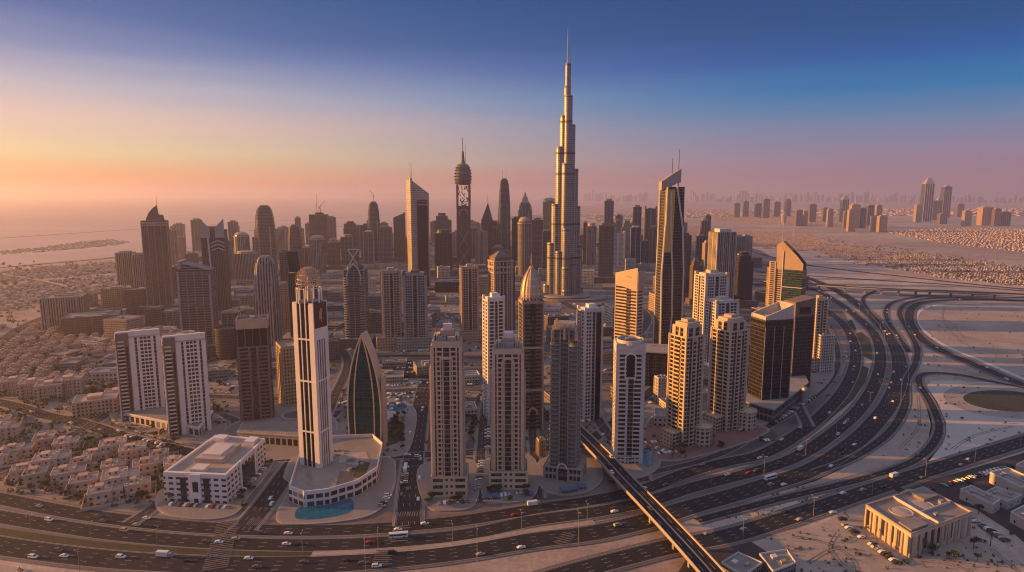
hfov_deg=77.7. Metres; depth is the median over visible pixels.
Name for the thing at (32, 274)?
houses
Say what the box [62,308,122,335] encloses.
building
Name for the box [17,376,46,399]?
apartment block
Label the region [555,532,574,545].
crosswalk
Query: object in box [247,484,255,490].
street tree
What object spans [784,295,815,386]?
dark office tower
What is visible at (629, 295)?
slanted screen tower
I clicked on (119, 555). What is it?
car
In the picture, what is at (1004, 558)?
dirt track
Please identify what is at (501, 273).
golden brown tower
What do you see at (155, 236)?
slanted top tower
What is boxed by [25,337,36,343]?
villa
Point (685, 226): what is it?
tower
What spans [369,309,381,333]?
building
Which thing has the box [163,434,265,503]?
office block
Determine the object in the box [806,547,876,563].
dirt track
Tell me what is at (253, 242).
tower
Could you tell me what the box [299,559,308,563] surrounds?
car
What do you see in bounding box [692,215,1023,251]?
houses
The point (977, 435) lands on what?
dirt track
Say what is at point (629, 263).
building
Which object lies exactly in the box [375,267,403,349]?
brown crown tower
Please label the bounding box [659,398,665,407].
building
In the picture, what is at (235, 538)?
car
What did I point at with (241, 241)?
round tower
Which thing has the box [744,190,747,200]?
skyline tower
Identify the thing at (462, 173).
ornate spire tower
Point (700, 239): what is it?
tower
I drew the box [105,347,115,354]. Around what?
villa
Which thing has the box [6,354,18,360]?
villa
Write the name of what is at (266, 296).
wavy crown tower
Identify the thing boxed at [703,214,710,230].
tower
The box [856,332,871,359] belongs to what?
median grass
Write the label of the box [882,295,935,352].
road
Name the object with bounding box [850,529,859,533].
car
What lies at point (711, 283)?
white screen tower
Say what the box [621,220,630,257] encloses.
stepped rear tower
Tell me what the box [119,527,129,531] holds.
car
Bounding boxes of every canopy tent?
[482,494,492,497]
[490,493,500,499]
[559,487,569,493]
[577,483,587,489]
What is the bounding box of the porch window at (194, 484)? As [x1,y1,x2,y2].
[192,482,197,491]
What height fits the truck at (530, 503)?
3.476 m
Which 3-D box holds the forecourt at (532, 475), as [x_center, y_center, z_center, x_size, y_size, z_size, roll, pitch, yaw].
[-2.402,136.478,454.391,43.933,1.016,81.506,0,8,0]
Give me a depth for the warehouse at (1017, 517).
388.96 m
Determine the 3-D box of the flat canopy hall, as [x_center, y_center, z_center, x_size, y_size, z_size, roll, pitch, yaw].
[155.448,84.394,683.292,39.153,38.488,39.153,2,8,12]
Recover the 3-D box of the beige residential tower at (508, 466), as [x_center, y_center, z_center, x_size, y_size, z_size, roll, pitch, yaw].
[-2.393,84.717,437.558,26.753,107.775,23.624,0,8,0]
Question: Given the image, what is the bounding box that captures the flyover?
[580,424,725,571]
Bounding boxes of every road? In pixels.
[0,264,909,571]
[0,271,888,551]
[0,281,863,536]
[532,433,1023,571]
[607,323,841,484]
[692,372,1023,523]
[752,251,1023,288]
[753,270,1023,290]
[810,296,1023,474]
[860,290,889,334]
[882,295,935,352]
[903,299,1023,388]
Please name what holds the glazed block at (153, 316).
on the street
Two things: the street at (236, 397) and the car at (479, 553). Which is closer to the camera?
the car at (479, 553)
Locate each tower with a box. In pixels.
[114,327,165,421]
[115,250,135,286]
[131,252,145,286]
[138,200,178,314]
[161,321,211,436]
[169,228,177,264]
[173,223,185,239]
[176,259,218,356]
[177,236,185,260]
[185,252,198,263]
[190,218,201,251]
[199,219,239,319]
[228,220,238,246]
[228,239,237,284]
[233,232,249,252]
[233,250,258,282]
[235,312,274,422]
[252,237,254,251]
[253,255,284,357]
[254,205,279,274]
[275,227,286,259]
[279,250,288,282]
[281,225,288,249]
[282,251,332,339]
[287,224,303,268]
[289,266,382,506]
[295,216,300,226]
[299,227,304,247]
[302,246,309,265]
[305,222,309,244]
[308,235,333,278]
[309,212,328,262]
[328,216,336,239]
[339,249,374,348]
[340,234,353,268]
[343,221,363,262]
[347,331,387,445]
[356,224,360,249]
[359,223,367,260]
[360,230,375,267]
[367,201,379,261]
[375,226,397,267]
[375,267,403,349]
[380,222,387,226]
[393,212,405,261]
[395,269,435,350]
[405,242,407,262]
[406,174,434,290]
[429,323,468,496]
[430,221,433,242]
[430,229,457,275]
[452,230,456,255]
[454,137,471,267]
[454,264,481,341]
[471,226,478,257]
[475,230,487,266]
[481,203,492,258]
[482,292,504,419]
[487,251,514,329]
[489,331,527,489]
[493,220,497,246]
[493,245,503,253]
[498,175,509,249]
[515,217,530,281]
[518,192,531,252]
[518,253,544,429]
[531,218,542,269]
[542,36,605,301]
[543,198,554,230]
[543,319,586,482]
[577,303,603,419]
[580,234,582,249]
[582,221,587,265]
[583,223,597,270]
[594,223,614,283]
[598,193,601,200]
[604,197,613,224]
[611,335,645,463]
[613,231,624,271]
[614,214,622,230]
[614,227,619,232]
[614,268,644,337]
[615,219,620,231]
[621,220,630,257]
[629,226,640,262]
[632,205,641,226]
[638,193,641,200]
[648,225,657,262]
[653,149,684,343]
[660,317,712,447]
[683,233,691,300]
[684,222,687,232]
[685,258,701,304]
[692,269,728,333]
[695,234,705,260]
[700,219,709,235]
[701,240,707,271]
[702,313,757,431]
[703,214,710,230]
[703,296,739,373]
[707,228,741,316]
[733,203,739,216]
[736,234,745,254]
[741,191,743,201]
[742,201,748,216]
[743,234,752,255]
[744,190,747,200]
[747,300,793,405]
[753,193,757,201]
[754,203,761,217]
[762,198,769,217]
[765,267,768,306]
[767,223,806,305]
[773,201,780,216]
[781,212,786,223]
[783,198,790,215]
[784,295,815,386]
[794,210,802,225]
[802,215,807,225]
[806,191,809,201]
[808,204,816,221]
[811,295,828,371]
[813,192,816,201]
[821,207,827,221]
[826,208,833,226]
[837,193,841,201]
[839,196,849,221]
[842,211,846,227]
[846,209,855,231]
[849,204,860,227]
[850,191,853,201]
[859,208,866,227]
[863,192,866,201]
[865,205,874,225]
[869,215,876,231]
[874,205,882,215]
[876,215,887,231]
[913,204,921,221]
[920,178,934,220]
[932,201,937,219]
[936,197,942,219]
[936,213,947,223]
[940,185,951,217]
[954,204,964,216]
[961,210,971,225]
[966,194,970,201]
[975,197,980,202]
[976,207,993,225]
[990,208,1001,225]
[1000,212,1010,225]
[1012,195,1016,202]
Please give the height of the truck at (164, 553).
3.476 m
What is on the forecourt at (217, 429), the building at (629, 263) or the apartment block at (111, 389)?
the apartment block at (111, 389)
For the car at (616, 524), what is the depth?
386.72 m
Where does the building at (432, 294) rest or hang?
on the district ground at (607, 290)
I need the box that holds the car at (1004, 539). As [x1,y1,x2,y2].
[1000,537,1010,541]
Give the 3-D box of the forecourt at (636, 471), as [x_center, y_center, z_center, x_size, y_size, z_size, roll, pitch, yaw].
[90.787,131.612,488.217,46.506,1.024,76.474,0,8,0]
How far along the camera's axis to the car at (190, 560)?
349.27 m
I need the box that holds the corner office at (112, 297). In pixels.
[100,284,130,309]
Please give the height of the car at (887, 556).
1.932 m
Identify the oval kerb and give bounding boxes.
[940,382,1023,419]
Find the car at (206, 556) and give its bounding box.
[201,555,211,558]
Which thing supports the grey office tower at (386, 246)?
on the district ground at (607, 290)
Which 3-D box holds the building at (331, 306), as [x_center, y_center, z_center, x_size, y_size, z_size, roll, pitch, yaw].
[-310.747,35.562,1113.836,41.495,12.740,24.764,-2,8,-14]
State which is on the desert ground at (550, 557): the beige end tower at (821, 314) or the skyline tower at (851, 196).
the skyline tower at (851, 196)
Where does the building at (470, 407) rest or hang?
on the district ground at (607, 290)
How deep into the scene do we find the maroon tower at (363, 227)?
1884.79 m
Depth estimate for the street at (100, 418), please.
553.21 m
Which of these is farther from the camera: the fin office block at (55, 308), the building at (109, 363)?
the fin office block at (55, 308)
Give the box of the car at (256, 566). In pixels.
[252,564,261,568]
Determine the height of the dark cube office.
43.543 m
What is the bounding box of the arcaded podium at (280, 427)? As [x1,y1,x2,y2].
[236,403,298,445]
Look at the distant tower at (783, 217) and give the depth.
4384.86 m
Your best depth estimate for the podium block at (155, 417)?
553.18 m
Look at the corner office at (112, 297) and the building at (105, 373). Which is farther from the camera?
the corner office at (112, 297)
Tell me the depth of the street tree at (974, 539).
360.90 m
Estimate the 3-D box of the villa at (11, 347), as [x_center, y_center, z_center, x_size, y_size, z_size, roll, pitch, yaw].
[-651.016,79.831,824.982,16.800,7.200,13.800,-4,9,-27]
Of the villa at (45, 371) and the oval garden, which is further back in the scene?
the villa at (45, 371)
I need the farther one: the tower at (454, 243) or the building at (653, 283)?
the tower at (454, 243)
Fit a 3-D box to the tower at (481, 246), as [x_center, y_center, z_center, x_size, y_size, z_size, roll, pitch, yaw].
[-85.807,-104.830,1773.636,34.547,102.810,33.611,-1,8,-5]
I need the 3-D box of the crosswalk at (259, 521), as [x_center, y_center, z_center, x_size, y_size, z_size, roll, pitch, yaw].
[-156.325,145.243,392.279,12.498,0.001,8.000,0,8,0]
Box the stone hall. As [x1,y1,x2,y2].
[435,278,459,291]
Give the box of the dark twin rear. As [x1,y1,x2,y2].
[643,206,656,239]
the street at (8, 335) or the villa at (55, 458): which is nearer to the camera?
the villa at (55, 458)
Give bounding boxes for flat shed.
[721,552,762,571]
[759,549,795,571]
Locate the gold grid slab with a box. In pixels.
[279,281,289,335]
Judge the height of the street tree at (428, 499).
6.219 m
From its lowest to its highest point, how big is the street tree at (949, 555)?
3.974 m
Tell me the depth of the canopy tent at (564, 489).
428.44 m
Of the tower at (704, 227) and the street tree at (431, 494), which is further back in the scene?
the tower at (704, 227)
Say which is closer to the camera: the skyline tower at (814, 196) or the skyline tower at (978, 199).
the skyline tower at (978, 199)
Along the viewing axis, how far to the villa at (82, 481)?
432.93 m
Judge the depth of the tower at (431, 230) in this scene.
2653.28 m
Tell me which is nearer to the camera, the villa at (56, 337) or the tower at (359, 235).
the villa at (56, 337)
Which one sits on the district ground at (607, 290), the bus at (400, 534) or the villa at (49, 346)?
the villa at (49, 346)
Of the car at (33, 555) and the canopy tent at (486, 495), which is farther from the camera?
the canopy tent at (486, 495)
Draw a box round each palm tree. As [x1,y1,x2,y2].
[922,538,929,553]
[985,531,997,545]
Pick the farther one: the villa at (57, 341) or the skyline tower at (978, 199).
the skyline tower at (978, 199)
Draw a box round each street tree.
[27,483,35,489]
[39,480,50,491]
[73,493,82,499]
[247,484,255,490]
[424,496,431,505]
[427,491,434,497]
[455,493,462,501]
[894,486,903,493]
[927,543,938,551]
[946,551,952,558]
[950,550,959,560]
[965,479,973,485]
[970,536,981,548]
[974,504,984,513]
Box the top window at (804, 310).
[799,307,810,313]
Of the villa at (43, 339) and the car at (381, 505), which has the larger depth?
the villa at (43, 339)
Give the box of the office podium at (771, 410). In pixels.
[746,375,808,422]
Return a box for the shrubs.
[0,260,836,506]
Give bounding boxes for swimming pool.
[295,499,353,519]
[387,401,407,410]
[642,447,656,467]
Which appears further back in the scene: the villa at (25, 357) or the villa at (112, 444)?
the villa at (25, 357)
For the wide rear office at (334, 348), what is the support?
on the street at (428, 356)
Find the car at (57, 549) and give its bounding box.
[52,547,63,552]
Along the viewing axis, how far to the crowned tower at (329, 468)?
442.98 m
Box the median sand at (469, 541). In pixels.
[311,520,594,555]
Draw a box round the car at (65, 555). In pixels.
[59,553,69,557]
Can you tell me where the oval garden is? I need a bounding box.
[963,390,1023,411]
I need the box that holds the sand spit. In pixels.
[0,238,134,255]
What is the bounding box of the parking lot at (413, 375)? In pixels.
[393,361,428,378]
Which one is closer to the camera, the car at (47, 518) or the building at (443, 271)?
the car at (47, 518)
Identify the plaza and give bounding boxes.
[465,402,490,440]
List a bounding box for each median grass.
[0,528,312,556]
[823,365,868,423]
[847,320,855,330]
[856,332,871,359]
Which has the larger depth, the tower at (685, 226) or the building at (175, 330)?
the tower at (685, 226)
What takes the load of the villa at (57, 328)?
on the district ground at (607, 290)
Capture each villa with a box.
[0,348,10,354]
[0,361,9,364]
[0,364,8,371]
[0,371,18,376]
[0,414,23,422]
[0,421,27,443]
[0,430,6,446]
[0,447,24,467]
[2,442,40,463]
[3,344,16,350]
[3,461,39,484]
[4,342,18,345]
[4,356,13,363]
[5,367,19,374]
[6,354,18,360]
[8,363,23,368]
[10,338,21,344]
[10,350,22,356]
[13,336,25,340]
[13,359,26,365]
[14,343,30,349]
[16,463,50,488]
[18,355,30,361]
[19,331,30,336]
[19,366,34,374]
[19,369,31,375]
[22,328,33,332]
[22,348,39,354]
[22,352,34,358]
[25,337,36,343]
[26,361,41,366]
[28,358,43,364]
[29,323,40,328]
[31,330,43,335]
[31,342,44,347]
[31,429,67,450]
[31,449,71,470]
[33,372,43,376]
[35,354,46,360]
[35,364,54,372]
[35,367,51,375]
[39,336,48,342]
[39,347,52,354]
[41,345,54,349]
[43,360,54,364]
[44,357,59,363]
[44,463,92,490]
[45,339,60,344]
[46,329,58,333]
[46,341,57,346]
[46,374,57,379]
[48,326,61,330]
[49,371,62,375]
[51,335,63,339]
[51,435,85,453]
[53,346,66,351]
[59,337,74,343]
[61,340,70,345]
[62,471,101,499]
[64,334,76,339]
[64,369,76,374]
[69,454,97,471]
[70,342,81,348]
[78,333,87,338]
[78,350,88,356]
[79,371,89,379]
[80,363,95,371]
[80,482,128,511]
[81,347,91,352]
[81,447,118,464]
[83,343,92,348]
[91,332,100,336]
[92,346,106,353]
[92,348,104,355]
[95,342,107,348]
[98,436,126,458]
[98,458,131,471]
[100,466,145,494]
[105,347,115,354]
[116,440,156,463]
[119,475,155,500]
[129,455,169,476]
[149,447,177,456]
[159,455,184,480]
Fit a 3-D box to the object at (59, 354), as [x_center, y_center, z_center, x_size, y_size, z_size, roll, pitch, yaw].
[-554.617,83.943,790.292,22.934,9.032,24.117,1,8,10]
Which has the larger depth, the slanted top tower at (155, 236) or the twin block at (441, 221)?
the twin block at (441, 221)
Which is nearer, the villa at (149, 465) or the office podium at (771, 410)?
the villa at (149, 465)
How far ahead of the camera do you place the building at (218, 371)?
698.89 m
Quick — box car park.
[910,453,1023,541]
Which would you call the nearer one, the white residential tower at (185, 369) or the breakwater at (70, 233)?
the white residential tower at (185, 369)
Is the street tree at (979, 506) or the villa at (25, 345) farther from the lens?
the villa at (25, 345)
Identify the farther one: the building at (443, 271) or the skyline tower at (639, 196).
the skyline tower at (639, 196)
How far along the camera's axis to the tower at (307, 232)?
2564.32 m
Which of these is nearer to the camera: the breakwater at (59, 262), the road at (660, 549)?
the road at (660, 549)
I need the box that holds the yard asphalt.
[679,542,766,571]
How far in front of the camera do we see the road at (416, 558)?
368.20 m
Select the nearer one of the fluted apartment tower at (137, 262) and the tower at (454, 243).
the fluted apartment tower at (137, 262)
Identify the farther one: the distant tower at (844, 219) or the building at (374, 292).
the distant tower at (844, 219)
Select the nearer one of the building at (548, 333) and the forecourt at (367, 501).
the forecourt at (367, 501)
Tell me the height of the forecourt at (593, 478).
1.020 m
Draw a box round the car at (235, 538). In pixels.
[231,536,239,540]
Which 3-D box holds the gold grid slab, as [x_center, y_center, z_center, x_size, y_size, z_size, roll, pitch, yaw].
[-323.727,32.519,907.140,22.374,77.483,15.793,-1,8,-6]
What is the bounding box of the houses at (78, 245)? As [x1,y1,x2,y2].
[0,239,129,253]
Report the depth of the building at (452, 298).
1199.72 m
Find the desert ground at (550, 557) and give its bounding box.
[0,197,1023,571]
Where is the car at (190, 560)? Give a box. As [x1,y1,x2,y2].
[183,558,193,562]
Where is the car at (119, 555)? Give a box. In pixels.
[115,553,126,558]
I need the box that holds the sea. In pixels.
[0,197,625,266]
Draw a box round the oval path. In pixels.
[943,383,1023,418]
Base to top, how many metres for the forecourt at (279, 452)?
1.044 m
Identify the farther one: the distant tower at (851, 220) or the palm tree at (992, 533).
the distant tower at (851, 220)
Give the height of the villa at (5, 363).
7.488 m
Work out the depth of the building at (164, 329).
895.77 m
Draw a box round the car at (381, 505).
[377,503,385,506]
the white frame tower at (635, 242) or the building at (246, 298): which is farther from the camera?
the white frame tower at (635, 242)
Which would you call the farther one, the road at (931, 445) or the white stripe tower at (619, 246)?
the white stripe tower at (619, 246)
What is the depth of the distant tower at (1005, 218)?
4091.77 m
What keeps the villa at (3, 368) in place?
on the district ground at (607, 290)
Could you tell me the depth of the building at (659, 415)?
554.51 m
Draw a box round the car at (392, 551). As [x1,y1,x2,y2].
[388,549,396,554]
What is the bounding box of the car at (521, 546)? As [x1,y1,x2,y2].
[517,545,525,548]
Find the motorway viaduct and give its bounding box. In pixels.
[753,278,1023,298]
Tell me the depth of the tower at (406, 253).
1877.73 m
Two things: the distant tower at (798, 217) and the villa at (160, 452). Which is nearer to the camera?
the villa at (160, 452)
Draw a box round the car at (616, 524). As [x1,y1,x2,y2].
[613,522,621,526]
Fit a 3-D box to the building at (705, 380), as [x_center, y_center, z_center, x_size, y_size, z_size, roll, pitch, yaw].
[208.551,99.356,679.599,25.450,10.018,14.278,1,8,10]
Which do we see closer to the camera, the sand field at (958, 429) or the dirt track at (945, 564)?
the dirt track at (945, 564)
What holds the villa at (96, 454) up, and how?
on the district ground at (607, 290)
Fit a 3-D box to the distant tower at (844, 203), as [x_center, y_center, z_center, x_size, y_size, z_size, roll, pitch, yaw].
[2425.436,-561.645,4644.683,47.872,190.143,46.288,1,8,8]
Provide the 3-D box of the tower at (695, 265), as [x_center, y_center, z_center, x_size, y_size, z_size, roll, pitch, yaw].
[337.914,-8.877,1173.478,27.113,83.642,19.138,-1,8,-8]
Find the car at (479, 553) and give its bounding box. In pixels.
[476,552,484,555]
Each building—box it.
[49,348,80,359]
[59,356,88,371]
[62,308,122,335]
[81,337,108,345]
[88,292,98,306]
[89,367,117,380]
[102,358,115,366]
[103,315,143,341]
[104,308,126,314]
[106,354,115,358]
[152,326,176,334]
[169,328,180,333]
[207,364,229,378]
[232,298,239,306]
[234,287,253,295]
[234,293,253,304]
[272,362,276,373]
[322,288,328,296]
[326,290,343,300]
[327,302,343,310]
[328,321,344,328]
[368,277,375,288]
[368,291,379,293]
[368,294,380,309]
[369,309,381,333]
[382,370,403,382]
[383,357,406,368]
[413,360,429,375]
[427,290,435,298]
[428,307,440,319]
[428,311,435,324]
[428,315,431,330]
[430,257,432,268]
[437,265,449,277]
[445,294,459,301]
[452,256,456,264]
[455,316,459,323]
[465,370,479,382]
[465,390,479,405]
[465,401,476,416]
[473,264,485,268]
[479,274,487,295]
[504,249,511,258]
[505,330,517,338]
[515,289,520,298]
[544,305,560,313]
[544,313,569,330]
[544,390,549,402]
[544,403,549,420]
[546,325,551,343]
[582,269,593,288]
[603,323,612,335]
[603,349,613,361]
[604,303,614,326]
[610,386,612,397]
[622,258,635,270]
[636,263,649,270]
[648,292,654,311]
[653,276,654,291]
[653,408,665,425]
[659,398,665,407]
[703,374,708,384]
[751,256,761,267]
[751,307,762,311]
[755,289,765,301]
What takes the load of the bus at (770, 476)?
on the road at (416, 558)
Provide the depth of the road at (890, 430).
589.41 m
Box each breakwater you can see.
[0,251,186,267]
[8,229,132,237]
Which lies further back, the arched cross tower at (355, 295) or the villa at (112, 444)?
the arched cross tower at (355, 295)
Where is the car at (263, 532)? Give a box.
[256,530,266,534]
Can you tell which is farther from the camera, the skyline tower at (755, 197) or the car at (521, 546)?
the skyline tower at (755, 197)
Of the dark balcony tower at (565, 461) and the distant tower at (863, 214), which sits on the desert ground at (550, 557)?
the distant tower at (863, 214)
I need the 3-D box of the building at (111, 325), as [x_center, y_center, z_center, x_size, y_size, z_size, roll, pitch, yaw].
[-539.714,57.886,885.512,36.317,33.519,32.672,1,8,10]
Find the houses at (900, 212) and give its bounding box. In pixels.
[510,208,1023,220]
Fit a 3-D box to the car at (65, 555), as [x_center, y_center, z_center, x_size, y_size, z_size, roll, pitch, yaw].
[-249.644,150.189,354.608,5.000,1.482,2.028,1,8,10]
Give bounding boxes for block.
[0,375,27,395]
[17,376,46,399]
[33,379,63,401]
[39,292,89,329]
[53,373,85,395]
[72,390,118,417]
[103,387,119,404]
[124,403,213,436]
[144,305,163,327]
[162,308,180,328]
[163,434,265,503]
[172,265,177,295]
[214,325,237,359]
[221,309,241,324]
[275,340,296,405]
[434,213,449,262]
[471,222,480,229]
[512,216,519,260]
[538,229,550,273]
[640,240,651,267]
[653,374,666,401]
[816,332,834,371]
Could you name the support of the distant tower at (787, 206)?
on the desert ground at (550, 557)
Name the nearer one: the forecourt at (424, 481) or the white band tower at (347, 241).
the forecourt at (424, 481)
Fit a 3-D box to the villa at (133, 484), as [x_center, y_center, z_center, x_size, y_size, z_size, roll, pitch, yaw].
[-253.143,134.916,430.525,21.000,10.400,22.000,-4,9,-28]
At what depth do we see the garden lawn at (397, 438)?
530.92 m
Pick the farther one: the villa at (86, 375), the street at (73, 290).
the street at (73, 290)
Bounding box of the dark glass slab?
[734,251,757,307]
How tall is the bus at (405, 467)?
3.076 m
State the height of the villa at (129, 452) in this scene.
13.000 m
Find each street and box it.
[0,282,576,341]
[0,358,218,472]
[0,398,195,455]
[2,274,145,326]
[89,346,748,360]
[122,413,240,523]
[209,379,612,400]
[219,309,517,325]
[228,411,344,530]
[274,386,653,462]
[328,330,352,415]
[392,380,429,525]
[473,384,489,501]
[525,429,546,497]
[575,302,652,343]
[592,303,692,480]
[794,325,834,426]
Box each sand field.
[744,385,930,502]
[918,303,1023,377]
[926,381,1023,461]
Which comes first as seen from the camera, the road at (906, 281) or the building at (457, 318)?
the building at (457, 318)
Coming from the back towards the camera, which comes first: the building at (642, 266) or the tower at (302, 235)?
the tower at (302, 235)
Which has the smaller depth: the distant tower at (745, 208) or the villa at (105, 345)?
the villa at (105, 345)
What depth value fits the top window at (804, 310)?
650.66 m
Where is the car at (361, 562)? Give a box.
[357,560,366,564]
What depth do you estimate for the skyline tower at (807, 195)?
17146.60 m
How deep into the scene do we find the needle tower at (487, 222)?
1947.58 m
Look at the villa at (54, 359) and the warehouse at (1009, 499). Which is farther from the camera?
the villa at (54, 359)
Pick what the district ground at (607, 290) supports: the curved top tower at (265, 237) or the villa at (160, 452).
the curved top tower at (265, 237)
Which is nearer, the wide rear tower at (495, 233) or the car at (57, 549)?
the car at (57, 549)
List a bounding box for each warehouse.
[959,485,1000,513]
[986,486,1021,509]
[989,467,1023,497]
[1010,505,1023,529]
[1015,460,1023,473]
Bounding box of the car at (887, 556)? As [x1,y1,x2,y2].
[884,554,894,558]
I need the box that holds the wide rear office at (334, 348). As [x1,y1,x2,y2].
[328,338,340,359]
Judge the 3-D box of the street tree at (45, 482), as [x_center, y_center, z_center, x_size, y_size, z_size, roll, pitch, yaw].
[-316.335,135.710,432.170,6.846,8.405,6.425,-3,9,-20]
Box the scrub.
[17,235,1023,571]
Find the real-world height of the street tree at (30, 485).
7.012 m
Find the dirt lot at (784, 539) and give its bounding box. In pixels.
[760,503,1023,571]
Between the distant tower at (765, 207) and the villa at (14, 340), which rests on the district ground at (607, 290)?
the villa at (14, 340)
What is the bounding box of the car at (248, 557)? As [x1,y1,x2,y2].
[243,556,253,559]
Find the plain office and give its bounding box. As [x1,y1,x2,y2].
[326,241,343,269]
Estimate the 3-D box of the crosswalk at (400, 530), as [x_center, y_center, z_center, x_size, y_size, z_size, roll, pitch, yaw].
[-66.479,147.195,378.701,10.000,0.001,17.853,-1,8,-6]
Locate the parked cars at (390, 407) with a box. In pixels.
[216,303,849,453]
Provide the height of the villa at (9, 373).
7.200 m
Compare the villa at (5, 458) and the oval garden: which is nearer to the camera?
the villa at (5, 458)
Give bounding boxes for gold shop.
[536,436,545,455]
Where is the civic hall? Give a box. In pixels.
[864,486,972,557]
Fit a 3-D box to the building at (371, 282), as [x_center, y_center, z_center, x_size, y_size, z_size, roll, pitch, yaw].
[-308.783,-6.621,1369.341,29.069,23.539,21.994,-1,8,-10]
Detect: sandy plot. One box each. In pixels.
[0,304,40,335]
[346,380,416,387]
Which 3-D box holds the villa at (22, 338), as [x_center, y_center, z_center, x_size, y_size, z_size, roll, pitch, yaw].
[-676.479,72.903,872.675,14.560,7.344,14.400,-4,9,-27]
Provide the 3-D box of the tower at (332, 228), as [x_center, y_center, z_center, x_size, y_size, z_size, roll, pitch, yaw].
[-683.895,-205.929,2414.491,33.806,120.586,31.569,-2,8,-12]
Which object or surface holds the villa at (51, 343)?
on the district ground at (607, 290)
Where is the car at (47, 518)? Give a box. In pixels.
[44,516,53,521]
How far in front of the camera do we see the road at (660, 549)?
397.82 m
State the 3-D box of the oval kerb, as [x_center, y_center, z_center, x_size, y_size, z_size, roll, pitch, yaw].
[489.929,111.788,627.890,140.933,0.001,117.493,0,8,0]
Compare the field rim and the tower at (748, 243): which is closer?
the field rim
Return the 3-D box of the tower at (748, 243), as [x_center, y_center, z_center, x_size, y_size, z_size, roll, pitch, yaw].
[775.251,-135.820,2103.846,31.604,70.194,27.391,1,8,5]
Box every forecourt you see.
[109,401,226,444]
[155,460,273,519]
[223,416,338,460]
[276,457,395,524]
[383,397,416,457]
[416,458,479,511]
[479,454,538,504]
[536,448,602,495]
[604,440,661,478]
[643,415,769,461]
[756,366,834,425]
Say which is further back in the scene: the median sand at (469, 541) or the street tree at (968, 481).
the street tree at (968, 481)
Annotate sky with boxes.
[0,0,1023,196]
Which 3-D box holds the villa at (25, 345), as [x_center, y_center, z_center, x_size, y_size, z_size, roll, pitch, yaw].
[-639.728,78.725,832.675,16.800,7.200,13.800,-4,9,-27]
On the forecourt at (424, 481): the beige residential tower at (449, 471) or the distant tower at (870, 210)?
the beige residential tower at (449, 471)
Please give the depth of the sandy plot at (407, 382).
676.33 m
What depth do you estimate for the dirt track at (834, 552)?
361.07 m
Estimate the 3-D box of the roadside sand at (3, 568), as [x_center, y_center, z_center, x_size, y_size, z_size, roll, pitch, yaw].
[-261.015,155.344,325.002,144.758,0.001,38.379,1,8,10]
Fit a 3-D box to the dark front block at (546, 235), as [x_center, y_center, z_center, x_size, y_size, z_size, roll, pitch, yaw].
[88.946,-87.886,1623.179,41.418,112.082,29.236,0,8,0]
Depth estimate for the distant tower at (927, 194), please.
4758.64 m
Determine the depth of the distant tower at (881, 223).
3390.97 m
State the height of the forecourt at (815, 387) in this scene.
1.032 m
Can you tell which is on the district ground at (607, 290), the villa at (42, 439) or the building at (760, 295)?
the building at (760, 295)
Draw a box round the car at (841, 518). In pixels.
[838,516,847,520]
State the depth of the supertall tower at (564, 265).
1209.63 m
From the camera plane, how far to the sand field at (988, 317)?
952.70 m
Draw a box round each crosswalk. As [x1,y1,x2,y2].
[202,519,239,570]
[246,518,270,524]
[371,550,390,565]
[391,525,409,541]
[392,512,420,515]
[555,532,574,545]
[669,479,688,488]
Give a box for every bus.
[389,531,407,538]
[403,462,407,471]
[764,472,776,480]
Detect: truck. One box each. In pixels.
[155,550,173,557]
[527,499,540,506]
[797,445,804,450]
[889,471,899,478]
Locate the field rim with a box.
[917,303,1023,379]
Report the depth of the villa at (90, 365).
732.45 m
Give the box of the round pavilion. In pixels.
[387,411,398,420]
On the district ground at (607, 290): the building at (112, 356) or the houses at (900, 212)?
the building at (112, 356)
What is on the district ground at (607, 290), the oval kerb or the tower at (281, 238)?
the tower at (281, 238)
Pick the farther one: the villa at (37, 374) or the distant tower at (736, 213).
the distant tower at (736, 213)
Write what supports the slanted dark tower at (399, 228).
on the district ground at (607, 290)
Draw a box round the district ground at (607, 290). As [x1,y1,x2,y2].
[0,228,847,521]
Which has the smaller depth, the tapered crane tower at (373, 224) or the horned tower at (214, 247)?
the horned tower at (214, 247)
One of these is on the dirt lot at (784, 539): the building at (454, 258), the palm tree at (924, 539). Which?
the palm tree at (924, 539)
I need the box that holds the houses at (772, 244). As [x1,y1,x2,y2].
[687,228,1023,285]
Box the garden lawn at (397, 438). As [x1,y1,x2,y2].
[386,422,404,445]
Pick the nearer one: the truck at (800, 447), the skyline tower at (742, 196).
the truck at (800, 447)
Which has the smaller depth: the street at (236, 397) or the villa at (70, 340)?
the street at (236, 397)
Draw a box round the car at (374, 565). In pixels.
[372,563,381,567]
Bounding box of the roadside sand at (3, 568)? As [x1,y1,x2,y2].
[0,565,50,571]
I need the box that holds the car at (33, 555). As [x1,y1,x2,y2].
[27,553,38,558]
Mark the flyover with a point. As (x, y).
(689, 547)
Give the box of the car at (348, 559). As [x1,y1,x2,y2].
[343,557,352,561]
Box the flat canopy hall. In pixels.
[645,343,667,385]
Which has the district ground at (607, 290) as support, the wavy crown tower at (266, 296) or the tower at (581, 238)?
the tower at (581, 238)
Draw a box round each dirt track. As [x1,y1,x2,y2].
[793,536,859,571]
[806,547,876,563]
[828,532,853,571]
[897,396,920,448]
[917,558,972,571]
[942,306,983,354]
[951,426,1010,448]
[989,548,1020,571]
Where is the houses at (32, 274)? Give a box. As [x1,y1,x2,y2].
[0,242,434,310]
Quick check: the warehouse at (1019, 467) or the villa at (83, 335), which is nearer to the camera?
the warehouse at (1019, 467)
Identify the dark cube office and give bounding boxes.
[124,287,146,314]

